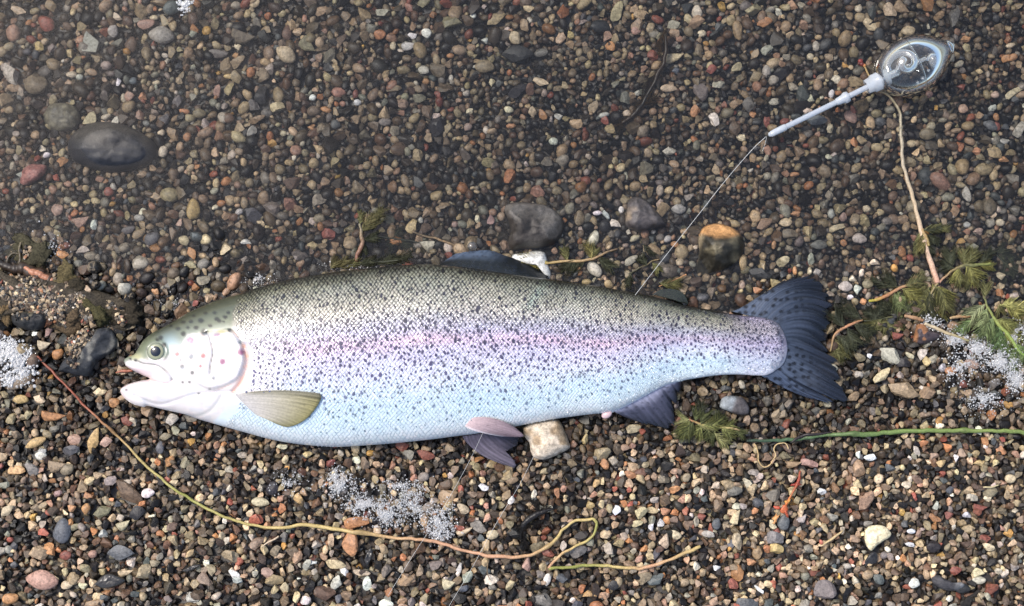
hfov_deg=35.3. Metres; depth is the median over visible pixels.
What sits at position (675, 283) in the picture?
waterweed
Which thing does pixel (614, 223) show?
pebble
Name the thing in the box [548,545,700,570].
straw stalk
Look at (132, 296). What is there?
wet knob
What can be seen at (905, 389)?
pebble
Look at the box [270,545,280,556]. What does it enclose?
pebble
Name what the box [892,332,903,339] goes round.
pebble
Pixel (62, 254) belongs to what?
pebble
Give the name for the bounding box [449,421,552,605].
fishing line
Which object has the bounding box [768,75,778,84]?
pebble
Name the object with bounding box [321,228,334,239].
pebble
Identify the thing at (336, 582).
pebble
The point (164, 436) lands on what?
pebble
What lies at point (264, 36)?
pebble
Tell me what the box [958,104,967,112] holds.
pebble
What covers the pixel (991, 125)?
pebble
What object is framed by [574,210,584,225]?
pebble
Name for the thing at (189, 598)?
pebble
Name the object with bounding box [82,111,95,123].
pebble
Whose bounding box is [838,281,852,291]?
pebble
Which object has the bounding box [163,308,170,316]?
wet knob
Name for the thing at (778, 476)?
pebble
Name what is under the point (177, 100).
pebble
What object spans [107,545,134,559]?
pebble
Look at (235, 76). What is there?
pebble
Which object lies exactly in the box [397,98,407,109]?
pebble
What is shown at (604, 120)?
pebble
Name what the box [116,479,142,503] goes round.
pebble
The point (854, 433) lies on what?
green stem
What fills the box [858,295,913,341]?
waterweed
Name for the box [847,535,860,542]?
pebble
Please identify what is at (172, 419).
pebble
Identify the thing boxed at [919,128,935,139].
pebble
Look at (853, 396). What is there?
pebble
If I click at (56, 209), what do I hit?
pebble
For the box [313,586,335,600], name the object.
pebble
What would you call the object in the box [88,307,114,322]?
mud clump
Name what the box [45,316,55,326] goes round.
mud clump
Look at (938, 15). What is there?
pebble
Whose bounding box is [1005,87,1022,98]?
pebble
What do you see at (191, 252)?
pebble
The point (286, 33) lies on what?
pebble
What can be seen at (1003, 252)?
waterweed
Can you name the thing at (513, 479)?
pebble
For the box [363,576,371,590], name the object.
pebble
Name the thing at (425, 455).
pebble
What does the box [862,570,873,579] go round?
pebble
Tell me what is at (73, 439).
pebble
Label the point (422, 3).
pebble
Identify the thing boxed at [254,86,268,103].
pebble
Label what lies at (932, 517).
pebble
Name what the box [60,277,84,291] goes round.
mud clump
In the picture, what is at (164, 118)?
pebble
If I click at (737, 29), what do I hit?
pebble
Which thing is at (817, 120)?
pebble
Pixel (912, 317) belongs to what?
brown stalk
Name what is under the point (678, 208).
pebble
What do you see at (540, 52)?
pebble
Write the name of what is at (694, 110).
pebble
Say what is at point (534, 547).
pebble
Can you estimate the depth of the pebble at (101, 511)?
1.08 m
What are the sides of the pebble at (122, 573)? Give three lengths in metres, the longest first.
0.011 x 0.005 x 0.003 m
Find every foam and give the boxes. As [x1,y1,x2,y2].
[0,331,39,388]
[36,235,370,318]
[176,0,193,14]
[268,462,465,546]
[910,312,1023,416]
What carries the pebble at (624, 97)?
on the gravel
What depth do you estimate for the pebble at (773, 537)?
1.08 m
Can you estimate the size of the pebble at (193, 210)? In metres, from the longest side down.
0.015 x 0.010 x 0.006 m
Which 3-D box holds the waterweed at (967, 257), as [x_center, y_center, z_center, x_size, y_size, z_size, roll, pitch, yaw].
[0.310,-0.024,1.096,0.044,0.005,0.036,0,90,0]
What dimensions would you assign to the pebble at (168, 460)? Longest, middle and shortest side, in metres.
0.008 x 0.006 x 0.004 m
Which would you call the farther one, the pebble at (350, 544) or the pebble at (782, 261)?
the pebble at (782, 261)
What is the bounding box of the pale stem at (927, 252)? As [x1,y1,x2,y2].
[879,91,939,282]
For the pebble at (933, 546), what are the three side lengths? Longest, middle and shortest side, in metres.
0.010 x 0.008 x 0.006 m
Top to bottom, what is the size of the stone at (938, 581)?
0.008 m
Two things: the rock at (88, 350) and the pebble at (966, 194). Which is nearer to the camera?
the rock at (88, 350)
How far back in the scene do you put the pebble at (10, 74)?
1.11 m
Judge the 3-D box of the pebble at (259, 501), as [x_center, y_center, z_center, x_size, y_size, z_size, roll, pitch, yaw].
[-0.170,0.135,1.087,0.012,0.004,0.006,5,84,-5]
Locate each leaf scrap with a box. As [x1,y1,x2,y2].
[182,564,201,571]
[364,547,372,565]
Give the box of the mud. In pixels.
[0,271,133,330]
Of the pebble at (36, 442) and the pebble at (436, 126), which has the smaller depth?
the pebble at (36, 442)
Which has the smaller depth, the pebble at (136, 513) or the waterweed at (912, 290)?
the pebble at (136, 513)
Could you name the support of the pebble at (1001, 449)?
on the gravel
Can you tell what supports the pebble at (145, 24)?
on the gravel
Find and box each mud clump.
[0,305,11,328]
[2,233,51,268]
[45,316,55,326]
[47,308,83,337]
[52,258,81,282]
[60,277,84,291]
[79,296,111,327]
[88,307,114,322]
[110,300,145,327]
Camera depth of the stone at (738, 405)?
1.09 m
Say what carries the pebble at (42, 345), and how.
on the gravel
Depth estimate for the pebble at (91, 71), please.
1.11 m
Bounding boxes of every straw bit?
[116,369,132,372]
[261,536,278,546]
[822,530,842,545]
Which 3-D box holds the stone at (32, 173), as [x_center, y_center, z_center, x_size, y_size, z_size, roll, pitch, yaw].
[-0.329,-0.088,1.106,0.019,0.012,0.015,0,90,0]
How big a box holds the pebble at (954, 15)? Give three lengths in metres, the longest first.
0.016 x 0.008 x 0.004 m
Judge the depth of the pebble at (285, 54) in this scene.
1.11 m
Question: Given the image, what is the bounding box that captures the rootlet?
[754,442,788,467]
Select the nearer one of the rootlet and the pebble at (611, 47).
the rootlet
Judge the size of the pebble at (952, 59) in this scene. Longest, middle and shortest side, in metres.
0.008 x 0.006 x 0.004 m
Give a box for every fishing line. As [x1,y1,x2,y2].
[389,433,482,593]
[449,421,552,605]
[635,139,762,294]
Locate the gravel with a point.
(940, 172)
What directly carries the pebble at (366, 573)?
on the gravel
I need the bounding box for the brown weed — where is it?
[614,28,667,135]
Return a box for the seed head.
[858,59,868,75]
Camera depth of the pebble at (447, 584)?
1.08 m
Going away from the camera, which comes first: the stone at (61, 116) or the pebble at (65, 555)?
the pebble at (65, 555)
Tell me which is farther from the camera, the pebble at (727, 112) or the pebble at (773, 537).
the pebble at (727, 112)
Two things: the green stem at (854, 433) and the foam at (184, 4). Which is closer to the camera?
the green stem at (854, 433)
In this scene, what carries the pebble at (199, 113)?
on the gravel
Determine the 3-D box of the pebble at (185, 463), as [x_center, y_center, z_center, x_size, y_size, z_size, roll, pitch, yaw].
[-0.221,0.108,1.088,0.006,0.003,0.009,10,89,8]
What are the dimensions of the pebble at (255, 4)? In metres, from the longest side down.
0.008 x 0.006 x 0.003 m
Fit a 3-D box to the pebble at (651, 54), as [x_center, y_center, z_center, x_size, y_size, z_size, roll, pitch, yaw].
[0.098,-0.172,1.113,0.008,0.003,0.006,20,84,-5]
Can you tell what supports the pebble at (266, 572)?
on the gravel
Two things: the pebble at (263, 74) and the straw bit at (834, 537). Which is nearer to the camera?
the straw bit at (834, 537)
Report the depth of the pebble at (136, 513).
1.08 m
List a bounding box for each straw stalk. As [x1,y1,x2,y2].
[37,356,597,567]
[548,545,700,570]
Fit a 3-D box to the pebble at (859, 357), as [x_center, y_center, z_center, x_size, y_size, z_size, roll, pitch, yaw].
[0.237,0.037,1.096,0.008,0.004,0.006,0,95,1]
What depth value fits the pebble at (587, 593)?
1.08 m
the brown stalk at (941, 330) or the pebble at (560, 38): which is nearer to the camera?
the brown stalk at (941, 330)
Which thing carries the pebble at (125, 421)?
on the gravel
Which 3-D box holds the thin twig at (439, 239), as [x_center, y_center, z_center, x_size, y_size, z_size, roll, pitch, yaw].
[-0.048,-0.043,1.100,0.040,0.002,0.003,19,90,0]
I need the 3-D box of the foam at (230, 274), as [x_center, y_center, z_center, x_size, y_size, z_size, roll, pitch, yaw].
[-0.215,-0.011,1.099,0.240,0.002,0.063,7,90,0]
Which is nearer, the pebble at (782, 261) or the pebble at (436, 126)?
the pebble at (782, 261)
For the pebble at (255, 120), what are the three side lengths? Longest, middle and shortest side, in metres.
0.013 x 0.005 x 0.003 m
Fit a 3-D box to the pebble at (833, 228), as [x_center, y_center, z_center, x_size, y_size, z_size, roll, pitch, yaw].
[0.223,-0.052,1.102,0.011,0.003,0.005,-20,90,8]
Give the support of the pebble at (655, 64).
on the gravel
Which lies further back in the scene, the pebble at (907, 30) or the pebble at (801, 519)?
the pebble at (907, 30)
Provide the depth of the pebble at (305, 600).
1.08 m
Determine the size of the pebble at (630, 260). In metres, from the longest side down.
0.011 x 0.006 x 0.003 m
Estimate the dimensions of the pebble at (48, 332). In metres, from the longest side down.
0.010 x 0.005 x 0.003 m
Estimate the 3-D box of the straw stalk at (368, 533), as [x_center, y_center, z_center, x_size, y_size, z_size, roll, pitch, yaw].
[-0.141,0.124,1.084,0.397,0.018,0.070,16,90,0]
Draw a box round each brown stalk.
[904,314,923,321]
[924,322,969,341]
[949,315,970,318]
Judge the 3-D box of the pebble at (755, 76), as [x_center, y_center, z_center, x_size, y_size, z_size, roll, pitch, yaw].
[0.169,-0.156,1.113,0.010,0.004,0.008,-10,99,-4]
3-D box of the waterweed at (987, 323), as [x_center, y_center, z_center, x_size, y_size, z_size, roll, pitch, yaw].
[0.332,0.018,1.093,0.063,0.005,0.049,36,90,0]
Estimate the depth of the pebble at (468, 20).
1.11 m
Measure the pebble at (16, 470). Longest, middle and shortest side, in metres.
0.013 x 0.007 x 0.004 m
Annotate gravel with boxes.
[0,0,1023,605]
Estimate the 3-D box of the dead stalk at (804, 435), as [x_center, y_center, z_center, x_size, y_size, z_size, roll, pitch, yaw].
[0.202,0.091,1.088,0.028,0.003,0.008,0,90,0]
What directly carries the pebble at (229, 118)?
on the gravel
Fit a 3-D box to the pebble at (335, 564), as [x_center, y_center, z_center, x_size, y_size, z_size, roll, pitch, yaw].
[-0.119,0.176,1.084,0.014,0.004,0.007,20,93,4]
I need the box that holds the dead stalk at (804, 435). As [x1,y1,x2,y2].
[790,432,830,442]
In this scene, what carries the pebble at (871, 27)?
on the gravel
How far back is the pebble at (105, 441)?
1.09 m
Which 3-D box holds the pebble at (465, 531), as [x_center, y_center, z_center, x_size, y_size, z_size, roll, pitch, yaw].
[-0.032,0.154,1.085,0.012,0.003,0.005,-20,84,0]
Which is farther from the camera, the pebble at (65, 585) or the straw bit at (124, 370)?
the straw bit at (124, 370)
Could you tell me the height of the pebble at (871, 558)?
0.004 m
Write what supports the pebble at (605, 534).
on the gravel
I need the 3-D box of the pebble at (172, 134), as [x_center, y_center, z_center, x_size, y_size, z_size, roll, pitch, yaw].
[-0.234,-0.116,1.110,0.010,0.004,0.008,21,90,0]
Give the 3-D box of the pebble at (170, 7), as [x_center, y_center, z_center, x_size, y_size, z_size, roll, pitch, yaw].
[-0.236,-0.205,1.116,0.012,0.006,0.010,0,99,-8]
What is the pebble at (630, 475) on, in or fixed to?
on the gravel
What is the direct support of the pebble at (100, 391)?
on the gravel
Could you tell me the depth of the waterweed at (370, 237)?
1.10 m
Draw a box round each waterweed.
[330,249,413,268]
[353,203,389,261]
[379,224,464,258]
[517,238,619,276]
[621,244,690,304]
[671,399,750,449]
[825,296,879,364]
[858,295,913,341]
[862,266,931,318]
[907,283,958,325]
[912,222,953,257]
[936,244,998,292]
[951,277,1023,373]
[994,296,1023,323]
[996,239,1023,289]
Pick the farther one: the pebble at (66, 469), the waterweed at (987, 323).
the waterweed at (987, 323)
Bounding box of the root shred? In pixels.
[511,497,553,550]
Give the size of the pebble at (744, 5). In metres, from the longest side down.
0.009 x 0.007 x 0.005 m
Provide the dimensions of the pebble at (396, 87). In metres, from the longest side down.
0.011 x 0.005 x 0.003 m
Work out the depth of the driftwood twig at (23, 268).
1.09 m
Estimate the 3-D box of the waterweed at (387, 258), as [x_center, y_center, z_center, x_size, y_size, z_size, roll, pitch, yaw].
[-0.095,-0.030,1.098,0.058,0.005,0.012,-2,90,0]
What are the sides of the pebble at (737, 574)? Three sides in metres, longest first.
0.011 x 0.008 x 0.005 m
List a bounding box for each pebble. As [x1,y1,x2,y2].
[1,505,13,515]
[2,593,18,603]
[3,63,18,84]
[6,373,31,389]
[8,465,25,474]
[11,6,25,14]
[13,395,28,403]
[24,75,47,93]
[24,463,38,475]
[25,437,45,447]
[26,570,58,589]
[34,395,44,403]
[35,41,43,50]
[35,452,46,459]
[37,340,49,349]
[39,16,54,31]
[41,411,65,420]
[45,0,55,11]
[45,327,52,336]
[48,460,64,472]
[51,204,62,215]
[52,349,63,359]
[53,518,70,542]
[56,250,68,258]
[57,157,68,166]
[60,463,73,474]
[60,550,70,559]
[61,581,72,588]
[63,445,79,456]
[67,434,80,444]
[67,572,79,584]
[71,523,77,530]
[73,216,88,227]
[81,503,90,513]
[82,31,99,52]
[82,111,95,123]
[84,599,103,605]
[85,68,96,75]
[87,427,98,453]
[93,387,106,395]
[93,505,110,517]
[100,437,111,446]
[104,187,113,195]
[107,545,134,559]
[108,25,117,36]
[109,398,119,407]
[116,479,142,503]
[116,520,129,530]
[118,570,132,576]
[121,225,134,233]
[121,416,132,425]
[124,36,136,52]
[124,91,134,100]
[129,505,145,520]
[132,229,145,238]
[137,19,154,29]
[141,488,154,497]
[144,232,158,244]
[148,26,174,43]
[156,441,163,453]
[159,113,168,124]
[159,433,171,439]
[163,0,180,14]
[165,455,174,466]
[166,413,178,425]
[167,127,177,140]
[172,95,182,106]
[178,236,189,245]
[180,456,189,468]
[186,198,199,219]
[186,592,198,602]
[187,247,195,259]
[189,30,196,36]
[193,108,205,117]
[209,49,227,57]
[211,17,219,28]
[213,84,220,97]
[224,113,233,122]
[228,569,239,577]
[230,55,244,68]
[230,70,241,83]
[231,28,254,43]
[247,125,256,135]
[248,99,259,110]
[248,115,264,123]
[250,0,259,7]
[251,497,268,506]
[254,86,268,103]
[255,67,269,82]
[257,29,270,42]
[259,144,270,152]
[261,567,272,577]
[266,481,278,495]
[270,102,284,111]
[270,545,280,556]
[276,46,295,62]
[282,25,291,39]
[293,492,302,503]
[298,35,314,50]
[300,596,310,604]
[302,559,310,570]
[313,213,324,222]
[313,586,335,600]
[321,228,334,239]
[326,559,345,568]
[330,575,341,589]
[331,120,340,128]
[340,567,347,575]
[342,529,357,555]
[344,517,368,529]
[353,569,370,575]
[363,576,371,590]
[374,29,385,39]
[376,9,388,15]
[378,118,390,125]
[379,599,393,605]
[386,85,401,91]
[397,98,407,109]
[398,573,412,585]
[401,42,413,50]
[417,0,430,6]
[417,450,434,459]
[418,65,428,73]
[421,28,430,38]
[428,117,445,136]
[442,16,461,27]
[442,578,454,589]
[456,527,472,535]
[457,503,468,513]
[462,14,473,25]
[462,571,472,582]
[475,60,494,72]
[486,530,498,539]
[487,13,505,24]
[501,45,533,61]
[505,476,518,483]
[508,84,526,97]
[509,31,520,44]
[522,557,530,571]
[523,6,533,11]
[526,82,533,94]
[528,106,536,116]
[530,541,544,551]
[533,77,548,85]
[534,49,547,56]
[535,593,551,605]
[539,109,546,119]
[542,549,553,556]
[543,573,550,585]
[556,32,565,43]
[556,574,566,582]
[569,545,586,557]
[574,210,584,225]
[576,0,591,9]
[583,590,596,596]
[587,261,601,277]
[589,230,598,246]
[590,19,609,32]
[599,219,610,232]
[599,459,608,469]
[600,530,611,538]
[601,116,608,124]
[603,31,611,41]
[605,41,614,50]
[607,580,618,590]
[610,1,622,20]
[610,219,620,226]
[620,91,629,103]
[624,255,637,265]
[625,471,636,478]
[631,27,640,34]
[631,520,642,526]
[637,572,651,584]
[647,50,657,59]
[647,573,663,584]
[651,61,661,69]
[658,475,669,483]
[659,533,668,548]
[660,84,676,91]
[663,147,675,154]
[666,53,683,63]
[669,486,679,493]
[671,204,685,213]
[672,530,681,539]
[690,104,699,116]
[693,83,707,101]
[695,44,702,57]
[697,293,708,300]
[701,530,714,537]
[706,64,716,73]
[708,112,718,125]
[712,80,724,87]
[712,518,720,529]
[721,108,733,117]
[727,486,742,495]
[728,578,737,588]
[729,120,740,135]
[729,510,739,524]
[730,99,742,109]
[731,62,741,70]
[731,565,743,580]
[732,21,742,39]
[732,533,741,549]
[736,598,757,605]
[740,1,751,10]
[742,96,753,111]
[743,415,749,425]
[748,268,771,278]
[750,72,761,81]
[752,546,762,558]
[757,17,772,26]
[757,218,771,229]
[760,45,772,55]
[763,117,769,126]
[767,531,783,543]
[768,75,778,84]
[769,98,778,104]
[770,543,783,553]
[773,470,784,480]
[776,256,789,266]
[777,514,789,530]
[778,451,791,458]
[779,218,791,226]
[782,229,797,238]
[785,461,800,467]
[796,514,805,522]
[800,458,817,466]
[803,114,826,124]
[808,253,813,264]
[810,240,826,248]
[814,579,836,598]
[829,224,844,232]
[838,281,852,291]
[844,110,856,122]
[847,391,858,400]
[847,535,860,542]
[852,233,866,243]
[853,460,864,476]
[854,353,865,361]
[859,491,873,509]
[862,18,876,30]
[862,279,872,288]
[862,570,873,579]
[864,552,876,565]
[871,109,881,117]
[873,368,889,382]
[873,574,884,584]
[880,348,899,363]
[883,2,896,15]
[888,382,918,397]
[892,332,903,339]
[894,0,908,11]
[896,358,909,367]
[898,246,905,256]
[901,26,914,34]
[908,578,919,587]
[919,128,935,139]
[919,386,935,398]
[926,541,940,552]
[929,513,940,521]
[933,11,944,20]
[945,367,957,374]
[949,5,959,26]
[950,54,954,61]
[950,566,961,574]
[956,583,969,593]
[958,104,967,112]
[962,186,970,201]
[964,359,979,368]
[966,494,977,501]
[971,568,984,577]
[972,576,985,583]
[973,504,986,510]
[980,535,990,542]
[983,120,997,130]
[983,486,997,496]
[983,543,994,550]
[984,584,998,594]
[985,378,999,389]
[987,147,1001,158]
[996,445,1006,454]
[1001,54,1012,62]
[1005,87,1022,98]
[1005,474,1015,482]
[1012,121,1023,137]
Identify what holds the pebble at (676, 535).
on the gravel
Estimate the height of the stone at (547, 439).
0.020 m
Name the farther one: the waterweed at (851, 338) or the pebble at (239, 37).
the pebble at (239, 37)
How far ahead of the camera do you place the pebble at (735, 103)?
1.11 m
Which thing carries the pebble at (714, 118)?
on the gravel
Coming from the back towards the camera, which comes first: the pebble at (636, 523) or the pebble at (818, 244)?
the pebble at (818, 244)
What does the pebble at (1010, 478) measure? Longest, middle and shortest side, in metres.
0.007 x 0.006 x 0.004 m
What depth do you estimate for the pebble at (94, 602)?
1.08 m
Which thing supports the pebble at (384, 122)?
on the gravel
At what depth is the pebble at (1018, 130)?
1.11 m
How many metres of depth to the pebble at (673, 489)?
1.09 m
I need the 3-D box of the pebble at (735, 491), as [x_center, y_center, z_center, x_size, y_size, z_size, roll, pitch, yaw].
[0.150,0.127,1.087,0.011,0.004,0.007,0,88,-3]
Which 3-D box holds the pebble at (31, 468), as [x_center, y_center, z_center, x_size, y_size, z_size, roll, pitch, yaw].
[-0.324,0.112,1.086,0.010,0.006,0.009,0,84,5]
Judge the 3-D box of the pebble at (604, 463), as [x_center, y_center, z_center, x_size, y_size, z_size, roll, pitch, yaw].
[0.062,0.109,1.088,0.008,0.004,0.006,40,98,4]
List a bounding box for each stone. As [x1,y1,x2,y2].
[20,164,46,185]
[43,103,79,130]
[67,122,157,172]
[94,574,124,588]
[504,202,564,250]
[512,251,551,278]
[523,419,569,459]
[625,196,665,231]
[696,223,744,275]
[719,395,748,414]
[864,525,890,550]
[912,323,940,343]
[931,575,963,590]
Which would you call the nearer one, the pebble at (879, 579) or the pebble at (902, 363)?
the pebble at (879, 579)
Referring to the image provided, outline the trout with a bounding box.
[120,250,846,467]
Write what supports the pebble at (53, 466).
on the gravel
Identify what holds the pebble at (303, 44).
on the gravel
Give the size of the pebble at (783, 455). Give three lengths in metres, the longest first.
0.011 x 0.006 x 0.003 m
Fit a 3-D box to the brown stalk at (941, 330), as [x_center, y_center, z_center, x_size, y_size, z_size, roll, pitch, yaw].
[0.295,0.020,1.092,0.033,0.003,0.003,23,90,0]
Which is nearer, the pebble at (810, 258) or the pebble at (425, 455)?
the pebble at (425, 455)
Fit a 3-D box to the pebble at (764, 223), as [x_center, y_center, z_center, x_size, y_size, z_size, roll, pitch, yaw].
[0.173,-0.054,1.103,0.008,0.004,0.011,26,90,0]
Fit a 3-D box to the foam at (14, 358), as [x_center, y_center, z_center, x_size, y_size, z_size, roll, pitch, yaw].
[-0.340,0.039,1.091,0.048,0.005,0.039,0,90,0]
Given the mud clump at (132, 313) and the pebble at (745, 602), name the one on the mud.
the mud clump at (132, 313)
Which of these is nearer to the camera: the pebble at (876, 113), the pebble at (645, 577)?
the pebble at (645, 577)
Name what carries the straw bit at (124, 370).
on the gravel
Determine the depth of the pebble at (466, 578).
1.08 m
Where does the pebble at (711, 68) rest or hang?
on the gravel
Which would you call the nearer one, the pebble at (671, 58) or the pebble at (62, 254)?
the pebble at (62, 254)
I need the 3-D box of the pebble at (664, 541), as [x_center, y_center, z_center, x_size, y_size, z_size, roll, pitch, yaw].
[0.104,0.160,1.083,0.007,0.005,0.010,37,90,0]
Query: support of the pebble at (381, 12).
on the gravel
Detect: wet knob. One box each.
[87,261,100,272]
[92,280,100,288]
[129,293,135,299]
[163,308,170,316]
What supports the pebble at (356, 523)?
on the gravel
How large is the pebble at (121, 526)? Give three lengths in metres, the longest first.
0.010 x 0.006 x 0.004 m
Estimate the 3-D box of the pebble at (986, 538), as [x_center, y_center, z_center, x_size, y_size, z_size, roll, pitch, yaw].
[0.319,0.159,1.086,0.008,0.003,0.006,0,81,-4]
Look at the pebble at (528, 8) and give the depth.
1.12 m
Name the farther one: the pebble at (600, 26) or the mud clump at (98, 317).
the pebble at (600, 26)
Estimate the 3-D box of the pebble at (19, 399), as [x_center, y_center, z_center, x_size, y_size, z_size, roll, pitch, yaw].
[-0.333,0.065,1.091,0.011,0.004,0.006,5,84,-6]
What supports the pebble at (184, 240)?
on the gravel
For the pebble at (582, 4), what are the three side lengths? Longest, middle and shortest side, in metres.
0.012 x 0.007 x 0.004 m
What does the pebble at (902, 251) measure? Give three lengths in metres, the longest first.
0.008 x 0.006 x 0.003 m
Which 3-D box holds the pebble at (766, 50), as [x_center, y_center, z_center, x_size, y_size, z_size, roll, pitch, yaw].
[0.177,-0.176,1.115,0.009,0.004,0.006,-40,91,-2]
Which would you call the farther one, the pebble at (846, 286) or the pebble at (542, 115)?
the pebble at (542, 115)
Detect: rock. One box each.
[11,311,45,330]
[58,325,116,375]
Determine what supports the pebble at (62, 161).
on the gravel
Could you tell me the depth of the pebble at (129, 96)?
1.11 m
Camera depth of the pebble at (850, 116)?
1.11 m
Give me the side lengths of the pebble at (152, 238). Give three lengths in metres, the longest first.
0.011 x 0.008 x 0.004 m
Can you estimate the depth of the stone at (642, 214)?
1.09 m
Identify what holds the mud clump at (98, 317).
on the mud
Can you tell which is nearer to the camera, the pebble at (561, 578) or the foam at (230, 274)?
the pebble at (561, 578)
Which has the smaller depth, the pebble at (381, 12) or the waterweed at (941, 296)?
the waterweed at (941, 296)
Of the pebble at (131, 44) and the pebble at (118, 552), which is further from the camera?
the pebble at (131, 44)
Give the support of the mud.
on the gravel
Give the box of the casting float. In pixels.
[768,34,954,136]
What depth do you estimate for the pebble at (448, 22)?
1.11 m
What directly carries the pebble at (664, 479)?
on the gravel
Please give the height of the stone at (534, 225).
0.033 m
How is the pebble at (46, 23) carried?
on the gravel
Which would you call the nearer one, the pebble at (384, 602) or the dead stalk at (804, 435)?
the pebble at (384, 602)
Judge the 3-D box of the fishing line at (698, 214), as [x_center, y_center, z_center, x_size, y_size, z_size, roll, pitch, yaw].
[0.127,-0.060,1.087,0.002,0.022,0.141,40,90,0]
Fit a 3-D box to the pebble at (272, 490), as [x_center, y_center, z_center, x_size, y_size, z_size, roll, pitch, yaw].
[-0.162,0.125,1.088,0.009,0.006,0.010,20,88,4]
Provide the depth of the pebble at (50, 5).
1.11 m
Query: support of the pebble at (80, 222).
on the gravel
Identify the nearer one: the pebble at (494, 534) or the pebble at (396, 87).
the pebble at (494, 534)
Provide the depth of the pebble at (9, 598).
1.08 m
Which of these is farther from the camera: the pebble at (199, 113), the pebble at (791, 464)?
the pebble at (199, 113)
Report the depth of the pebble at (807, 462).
1.09 m
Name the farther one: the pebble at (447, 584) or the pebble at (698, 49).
the pebble at (698, 49)
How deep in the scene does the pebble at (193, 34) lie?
1.11 m
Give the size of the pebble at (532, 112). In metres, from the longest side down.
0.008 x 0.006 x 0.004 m
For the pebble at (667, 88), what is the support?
on the gravel
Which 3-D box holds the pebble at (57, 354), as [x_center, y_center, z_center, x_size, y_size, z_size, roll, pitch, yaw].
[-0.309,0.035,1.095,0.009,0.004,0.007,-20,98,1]
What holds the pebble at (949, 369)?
on the gravel
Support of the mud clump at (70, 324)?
on the mud
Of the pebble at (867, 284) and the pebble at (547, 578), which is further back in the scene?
the pebble at (867, 284)
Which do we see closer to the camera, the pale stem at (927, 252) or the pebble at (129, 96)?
the pale stem at (927, 252)
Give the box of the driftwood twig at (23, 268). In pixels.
[0,242,52,280]
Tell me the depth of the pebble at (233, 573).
1.08 m
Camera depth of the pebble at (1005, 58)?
1.11 m
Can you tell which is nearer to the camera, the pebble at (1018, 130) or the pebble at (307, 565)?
the pebble at (307, 565)
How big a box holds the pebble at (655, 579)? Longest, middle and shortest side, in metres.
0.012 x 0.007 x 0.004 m
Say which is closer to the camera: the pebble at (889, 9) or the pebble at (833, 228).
the pebble at (833, 228)
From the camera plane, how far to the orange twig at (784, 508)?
1.08 m
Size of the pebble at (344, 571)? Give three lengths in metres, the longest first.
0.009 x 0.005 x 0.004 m
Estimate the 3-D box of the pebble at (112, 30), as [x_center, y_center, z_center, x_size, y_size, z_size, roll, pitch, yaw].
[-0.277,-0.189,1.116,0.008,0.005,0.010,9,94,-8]
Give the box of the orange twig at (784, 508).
[772,471,801,524]
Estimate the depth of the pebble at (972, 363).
1.09 m
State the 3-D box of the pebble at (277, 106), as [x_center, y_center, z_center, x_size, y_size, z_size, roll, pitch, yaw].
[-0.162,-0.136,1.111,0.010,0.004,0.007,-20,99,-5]
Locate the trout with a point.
(494, 348)
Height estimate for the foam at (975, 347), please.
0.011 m
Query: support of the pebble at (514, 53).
on the gravel
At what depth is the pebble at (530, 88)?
1.11 m
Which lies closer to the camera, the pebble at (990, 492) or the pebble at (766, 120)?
the pebble at (990, 492)
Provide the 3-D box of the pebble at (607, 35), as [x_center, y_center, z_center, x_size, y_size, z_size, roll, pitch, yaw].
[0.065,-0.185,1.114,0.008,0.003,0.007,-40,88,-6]
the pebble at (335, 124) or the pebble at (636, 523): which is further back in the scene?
the pebble at (335, 124)
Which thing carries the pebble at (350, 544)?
on the gravel
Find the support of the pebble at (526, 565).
on the gravel
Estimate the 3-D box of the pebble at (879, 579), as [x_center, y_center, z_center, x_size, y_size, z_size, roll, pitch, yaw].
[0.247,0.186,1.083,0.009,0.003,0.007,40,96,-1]
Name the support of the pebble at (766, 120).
on the gravel
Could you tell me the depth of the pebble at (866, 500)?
1.08 m
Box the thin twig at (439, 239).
[413,231,468,251]
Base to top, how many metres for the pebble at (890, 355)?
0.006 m
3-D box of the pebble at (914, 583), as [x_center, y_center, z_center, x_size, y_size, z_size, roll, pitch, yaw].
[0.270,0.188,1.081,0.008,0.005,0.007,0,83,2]
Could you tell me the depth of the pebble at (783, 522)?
1.08 m
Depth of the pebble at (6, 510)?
1.08 m
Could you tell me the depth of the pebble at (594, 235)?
1.10 m
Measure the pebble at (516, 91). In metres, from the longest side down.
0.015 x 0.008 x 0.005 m
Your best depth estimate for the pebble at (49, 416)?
1.09 m
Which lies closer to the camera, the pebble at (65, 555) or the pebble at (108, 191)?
the pebble at (65, 555)
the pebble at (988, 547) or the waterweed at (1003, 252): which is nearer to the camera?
the pebble at (988, 547)
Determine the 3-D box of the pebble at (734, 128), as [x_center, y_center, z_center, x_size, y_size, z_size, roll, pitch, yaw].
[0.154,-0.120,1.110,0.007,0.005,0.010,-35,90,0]
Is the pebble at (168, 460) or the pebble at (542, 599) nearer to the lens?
the pebble at (542, 599)
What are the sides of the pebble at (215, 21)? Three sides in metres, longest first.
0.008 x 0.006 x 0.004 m
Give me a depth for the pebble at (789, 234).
1.10 m
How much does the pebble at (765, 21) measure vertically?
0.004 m
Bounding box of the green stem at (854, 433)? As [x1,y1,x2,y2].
[746,427,1023,442]
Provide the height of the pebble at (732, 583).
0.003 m

